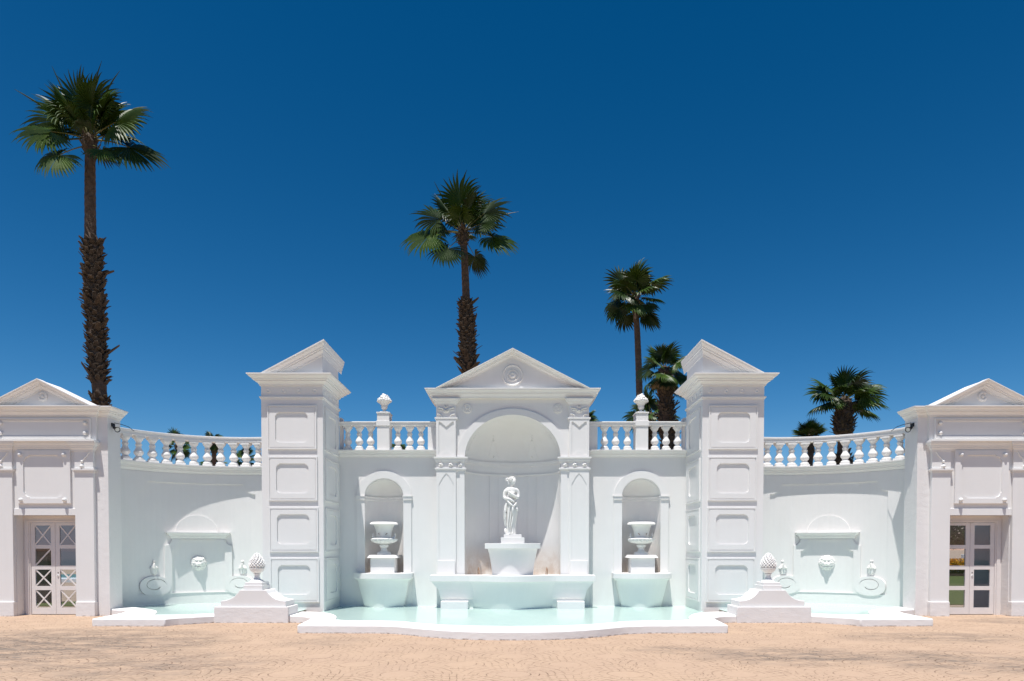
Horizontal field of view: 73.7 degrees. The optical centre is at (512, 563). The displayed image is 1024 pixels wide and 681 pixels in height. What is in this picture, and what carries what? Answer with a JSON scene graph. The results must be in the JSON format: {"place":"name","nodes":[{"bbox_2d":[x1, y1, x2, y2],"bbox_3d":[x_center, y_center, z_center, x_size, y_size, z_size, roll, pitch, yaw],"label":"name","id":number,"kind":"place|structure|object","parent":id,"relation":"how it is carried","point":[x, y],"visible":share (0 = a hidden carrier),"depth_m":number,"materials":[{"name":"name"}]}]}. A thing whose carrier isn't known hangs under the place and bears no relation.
{"place":"outdoors","nodes":[
{"label":"outdoors","id":0,"kind":"place"},
{"bbox_2d":[133,603,305,614],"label":"side pool water","id":1,"kind":"structure","parent":0,"point":[186,609],"depth_m":16.73,"materials":[{"name":"white liquid"}]},
{"bbox_2d":[0,614,1023,680],"bbox_3d":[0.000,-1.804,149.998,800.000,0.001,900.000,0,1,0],"label":"ground","id":2,"kind":"structure","parent":0,"point":[74,647],"depth_m":10.27,"materials":[{"name":"beige sand"}]},
{"bbox_2d":[0,378,127,615],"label":"gatehouse","id":3,"kind":"object","parent":2,"relation":"on","point":[60,509],"visible":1,"depth_m":16.02,"materials":[{"name":"white paint"}]},
{"bbox_2d":[31,523,55,613],"bbox_3d":[-11.251,0.119,16.389,0.580,2.189,0.045,0,1,0],"label":"door","id":4,"kind":"structure","parent":3,"relation":"in","point":[43,550],"depth_m":16.38,"materials":[{"name":"paint"}]},
{"bbox_2d":[55,523,75,613],"bbox_3d":[-10.663,0.119,16.380,0.580,2.189,0.063,0,1,0],"label":"door","id":5,"kind":"structure","parent":3,"relation":"in","point":[65,537],"depth_m":16.38,"materials":[{"name":"paint"}]},
{"bbox_2d":[111,423,133,431],"bbox_3d":[-9.401,-3.236,16.450,0.223,0.257,0.767,0,1,0],"label":"spotlight","id":6,"kind":"object","parent":3,"relation":"attached to","point":[116,429],"visible":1,"depth_m":16.17,"materials":[{"name":"black metal"}]},
{"bbox_2d":[10,61,169,405],"bbox_3d":[-14.016,-7.688,22.950,4.710,17.651,2.972,0,1,14],"label":"fan palm","id":7,"kind":"object","parent":2,"relation":"on","point":[86,110],"visible":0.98,"depth_m":22.50,"materials":[{"name":"green plant"}]},
{"bbox_2d":[92,607,213,626],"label":"pool curb","id":8,"kind":"structure","parent":2,"relation":"on","point":[129,616],"depth_m":14.23,"materials":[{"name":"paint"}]},
{"bbox_2d":[162,427,190,461],"bbox_3d":[-16.605,-2.955,33.987,1.642,7.687,1.598,0,1,0],"label":"fan palm","id":9,"kind":"object","parent":2,"relation":"on","point":[185,447],"visible":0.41,"depth_m":33.72,"materials":[{"name":"green plant"}]},
{"bbox_2d":[121,459,262,606],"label":"curved wall","id":10,"kind":"structure","parent":2,"relation":"on","point":[191,533],"depth_m":18.20,"materials":[{"name":"white paint"}]},
{"bbox_2d":[120,427,261,465],"bbox_3d":[-8.173,-3.011,18.025,4.658,0.809,1.240,-1,1,-22],"label":"balustrade","id":11,"kind":"object","parent":10,"relation":"on","point":[166,439],"visible":0.84,"depth_m":18.20,"materials":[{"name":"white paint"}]},
{"bbox_2d":[204,430,222,465],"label":"fan palm","id":12,"kind":"object","parent":2,"relation":"on","point":[214,449],"visible":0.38,"depth_m":35.77,"materials":[{"name":"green plant"}]},
{"bbox_2d":[236,447,254,465],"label":"fan palm","id":13,"kind":"object","parent":2,"relation":"on","point":[238,452],"visible":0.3,"depth_m":39.72,"materials":[{"name":"green plant"}]},
{"bbox_2d":[214,581,297,622],"bbox_3d":[-5.593,0.841,14.933,1.585,0.880,0.700,0,1,0],"label":"finial pedestal","id":14,"kind":"object","parent":2,"relation":"on","point":[257,602],"visible":0.94,"depth_m":14.63,"materials":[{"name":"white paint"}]},
{"bbox_2d":[248,553,265,581],"bbox_3d":[-5.585,0.080,14.916,0.361,0.642,0.363,0,1,0],"label":"pinecone finial","id":15,"kind":"object","parent":14,"relation":"on","point":[257,565],"visible":1,"depth_m":14.82,"materials":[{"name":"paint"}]},
{"bbox_2d":[246,339,350,612],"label":"tower pier","id":16,"kind":"structure","parent":2,"relation":"on","point":[304,391],"depth_m":16.46,"materials":[{"name":"white paint"}]},
{"bbox_2d":[353,573,413,607],"bbox_3d":[-3.365,0.721,17.701,1.514,0.956,0.640,0,1,0],"label":"wall basin","id":17,"kind":"object","parent":2,"relation":"on","point":[381,590],"depth_m":17.57,"materials":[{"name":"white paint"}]},
{"bbox_2d":[367,555,399,572],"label":"urn plinth","id":18,"kind":"structure","parent":17,"relation":"on","point":[383,563],"depth_m":17.69,"materials":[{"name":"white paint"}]},
{"bbox_2d":[370,522,397,554],"bbox_3d":[-3.376,-0.658,17.920,0.735,0.858,0.735,0,1,0],"label":"garden urn","id":19,"kind":"object","parent":18,"relation":"on","point":[384,538],"visible":1,"depth_m":17.74,"materials":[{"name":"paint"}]},
{"bbox_2d":[338,450,436,605],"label":"niche wall","id":20,"kind":"structure","parent":2,"relation":"on","point":[398,487],"depth_m":17.98,"materials":[{"name":"white paint"}]},
{"bbox_2d":[339,412,435,449],"bbox_3d":[-3.261,-3.469,18.056,2.607,0.993,0.460,0,1,0],"label":"balustrade","id":21,"kind":"object","parent":20,"relation":"on","point":[384,424],"visible":0.97,"depth_m":17.91,"materials":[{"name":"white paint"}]},
{"bbox_2d":[377,393,391,411],"bbox_3d":[-3.388,-4.228,18.021,0.391,0.526,0.393,0,1,0],"label":"fruit basket finial","id":22,"kind":"object","parent":21,"relation":"on","point":[384,400],"visible":1,"depth_m":17.92,"materials":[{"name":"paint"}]},
{"bbox_2d":[392,444,405,449],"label":"fan palm","id":23,"kind":"object","parent":2,"relation":"on","point":[401,445],"visible":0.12,"depth_m":37.80,"materials":[{"name":"green plant"}]},
{"bbox_2d":[400,169,519,373],"bbox_3d":[-2.396,-8.215,30.742,5.531,18.352,3.102,0,1,0],"label":"fan palm","id":24,"kind":"object","parent":2,"relation":"on","point":[458,205],"visible":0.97,"depth_m":30.44,"materials":[{"name":"green plant"}]},
{"bbox_2d":[289,612,735,639],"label":"pool curb","id":25,"kind":"structure","parent":2,"relation":"on","point":[323,622],"depth_m":12.75,"materials":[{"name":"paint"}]},
{"bbox_2d":[425,348,600,606],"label":"central niche block","id":26,"kind":"structure","parent":2,"relation":"on","point":[523,419],"depth_m":17.66,"materials":[{"name":"white paint"}]},
{"bbox_2d":[589,410,598,420],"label":"fan palm","id":27,"kind":"object","parent":2,"relation":"on","point":[592,416],"visible":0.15,"depth_m":41.56,"materials":[{"name":"green plant"}]},
{"bbox_2d":[589,450,686,605],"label":"niche wall","id":28,"kind":"structure","parent":2,"relation":"on","point":[626,487],"depth_m":17.98,"materials":[{"name":"white paint"}]},
{"bbox_2d":[589,412,685,449],"bbox_3d":[3.261,-3.469,18.056,2.607,0.993,0.460,0,1,0],"label":"balustrade","id":29,"kind":"object","parent":28,"relation":"on","point":[640,423],"visible":0.99,"depth_m":17.91,"materials":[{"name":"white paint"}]},
{"bbox_2d":[633,393,647,411],"bbox_3d":[3.388,-4.228,18.021,0.391,0.526,0.393,0,1,0],"label":"fruit basket finial","id":30,"kind":"object","parent":29,"relation":"on","point":[641,400],"visible":0.99,"depth_m":17.92,"materials":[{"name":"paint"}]},
{"bbox_2d":[603,259,674,396],"bbox_3d":[7.018,-8.264,38.756,4.027,18.086,3.803,0,1,0],"label":"fan palm","id":31,"kind":"object","parent":2,"relation":"on","point":[632,281],"visible":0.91,"depth_m":38.54,"materials":[{"name":"green plant"}]},
{"bbox_2d":[612,573,671,607],"bbox_3d":[3.365,0.721,17.701,1.514,0.956,0.640,0,1,0],"label":"wall basin","id":32,"kind":"object","parent":2,"relation":"on","point":[642,590],"depth_m":17.57,"materials":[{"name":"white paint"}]},
{"bbox_2d":[625,555,657,572],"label":"urn plinth","id":33,"kind":"structure","parent":32,"relation":"on","point":[641,563],"depth_m":17.68,"materials":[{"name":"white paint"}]},
{"bbox_2d":[627,522,654,554],"bbox_3d":[3.376,-0.658,17.920,0.735,0.858,0.735,0,1,0],"label":"garden urn","id":34,"kind":"object","parent":33,"relation":"on","point":[641,538],"visible":1,"depth_m":17.74,"materials":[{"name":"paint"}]},
{"bbox_2d":[622,385,680,449],"bbox_3d":[6.775,-3.837,32.905,2.565,9.500,2.422,0,1,-18],"label":"fan palm","id":35,"kind":"object","parent":2,"relation":"on","point":[649,406],"visible":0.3,"depth_m":32.65,"materials":[{"name":"green plant"}]},
{"bbox_2d":[635,341,686,449],"bbox_3d":[6.682,-4.379,30.037,2.516,10.713,2.612,0,1,-18],"label":"fan palm","id":36,"kind":"object","parent":2,"relation":"on","point":[665,382],"visible":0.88,"depth_m":29.58,"materials":[{"name":"green plant"}]},
{"bbox_2d":[674,339,779,612],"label":"tower pier","id":37,"kind":"structure","parent":2,"relation":"on","point":[720,391],"depth_m":16.46,"materials":[{"name":"white paint"}]},
{"bbox_2d":[727,581,810,622],"bbox_3d":[5.593,0.841,14.933,1.585,0.880,0.700,0,1,0],"label":"finial pedestal","id":38,"kind":"object","parent":2,"relation":"on","point":[767,602],"visible":0.94,"depth_m":14.63,"materials":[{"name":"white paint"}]},
{"bbox_2d":[760,553,776,581],"bbox_3d":[5.585,0.080,14.916,0.361,0.642,0.363,0,1,0],"label":"pinecone finial","id":39,"kind":"object","parent":38,"relation":"on","point":[768,564],"visible":0.99,"depth_m":14.82,"materials":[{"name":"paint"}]},
{"bbox_2d":[763,459,904,606],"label":"curved wall","id":40,"kind":"structure","parent":2,"relation":"on","point":[833,533],"depth_m":18.20,"materials":[{"name":"white paint"}]},
{"bbox_2d":[764,427,904,465],"bbox_3d":[8.173,-3.011,18.025,4.658,0.809,1.240,1,1,22],"label":"balustrade","id":41,"kind":"object","parent":40,"relation":"on","point":[845,440],"visible":0.81,"depth_m":18.19,"materials":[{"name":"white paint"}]},
{"bbox_2d":[811,607,932,626],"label":"pool curb","id":42,"kind":"structure","parent":2,"relation":"on","point":[895,616],"depth_m":14.23,"materials":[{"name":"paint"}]},
{"bbox_2d":[897,378,1023,615],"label":"gatehouse","id":43,"kind":"object","parent":2,"relation":"on","point":[963,550],"visible":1,"depth_m":16.02,"materials":[{"name":"white paint"}]},
{"bbox_2d":[891,423,913,431],"bbox_3d":[9.401,-3.236,16.450,0.223,0.257,0.767,0,1,0],"label":"spotlight","id":44,"kind":"object","parent":43,"relation":"attached to","point":[907,429],"visible":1,"depth_m":16.16,"materials":[{"name":"black metal"}]},
{"bbox_2d":[949,523,969,613],"bbox_3d":[10.663,0.119,16.389,0.580,2.189,0.045,0,1,0],"label":"door","id":45,"kind":"structure","parent":43,"relation":"in","point":[959,560],"depth_m":16.38,"materials":[{"name":"paint"}]},
{"bbox_2d":[969,523,994,613],"bbox_3d":[11.251,0.119,16.380,0.580,2.189,0.063,0,1,0],"label":"door","id":46,"kind":"structure","parent":43,"relation":"in","point":[982,535],"depth_m":16.38,"materials":[{"name":"paint"}]},
{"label":"lawn","id":47,"kind":"structure","parent":2,"relation":"on","visible":0},
{"bbox_2d":[791,417,827,465],"bbox_3d":[10.404,-1.995,23.963,1.346,6.222,1.254,0,1,0],"label":"fan palm","id":48,"kind":"object","parent":47,"relation":"on","point":[810,428],"visible":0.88,"depth_m":23.77,"materials":[{"name":"green plant"}]},
{"bbox_2d":[805,365,890,464],"bbox_3d":[12.159,-3.042,25.061,2.888,8.266,2.419,-1,2,-30],"label":"fan palm","id":49,"kind":"object","parent":47,"relation":"on","point":[866,395],"visible":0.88,"depth_m":24.62,"materials":[{"name":"green plant"}]},
{"bbox_2d":[0,0,1023,465],"label":"sky","id":50,"kind":"structure","parent":0,"point":[820,186],"materials":[{"name":"blue"}]},
{"bbox_2d":[322,606,702,625],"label":"pool water","id":51,"kind":"structure","parent":0,"point":[512,617],"depth_m":15.50,"materials":[{"name":"white liquid"}]},
{"bbox_2d":[430,575,595,608],"bbox_3d":[0.000,0.752,17.241,4.184,0.914,0.839,0,1,0],"label":"wall basin","id":52,"kind":"object","parent":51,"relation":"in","point":[512,591],"depth_m":17.21,"materials":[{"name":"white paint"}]},
{"bbox_2d":[485,543,540,574],"bbox_3d":[0.000,-0.068,17.643,1.421,0.907,1.120,0,1,0],"label":"statue pedestal","id":53,"kind":"object","parent":52,"relation":"on","point":[512,558],"visible":0.92,"depth_m":17.25,"materials":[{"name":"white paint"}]},
{"bbox_2d":[501,476,523,542],"bbox_3d":[0.000,-1.374,17.473,0.592,1.711,0.560,0,1,0],"label":"statue","id":54,"kind":"object","parent":53,"relation":"on","point":[510,515],"visible":0.99,"depth_m":17.36,"materials":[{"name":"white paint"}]},
{"bbox_2d":[719,603,892,614],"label":"side pool water","id":55,"kind":"structure","parent":0,"point":[837,609],"depth_m":16.73,"materials":[{"name":"white liquid"}]}
]}

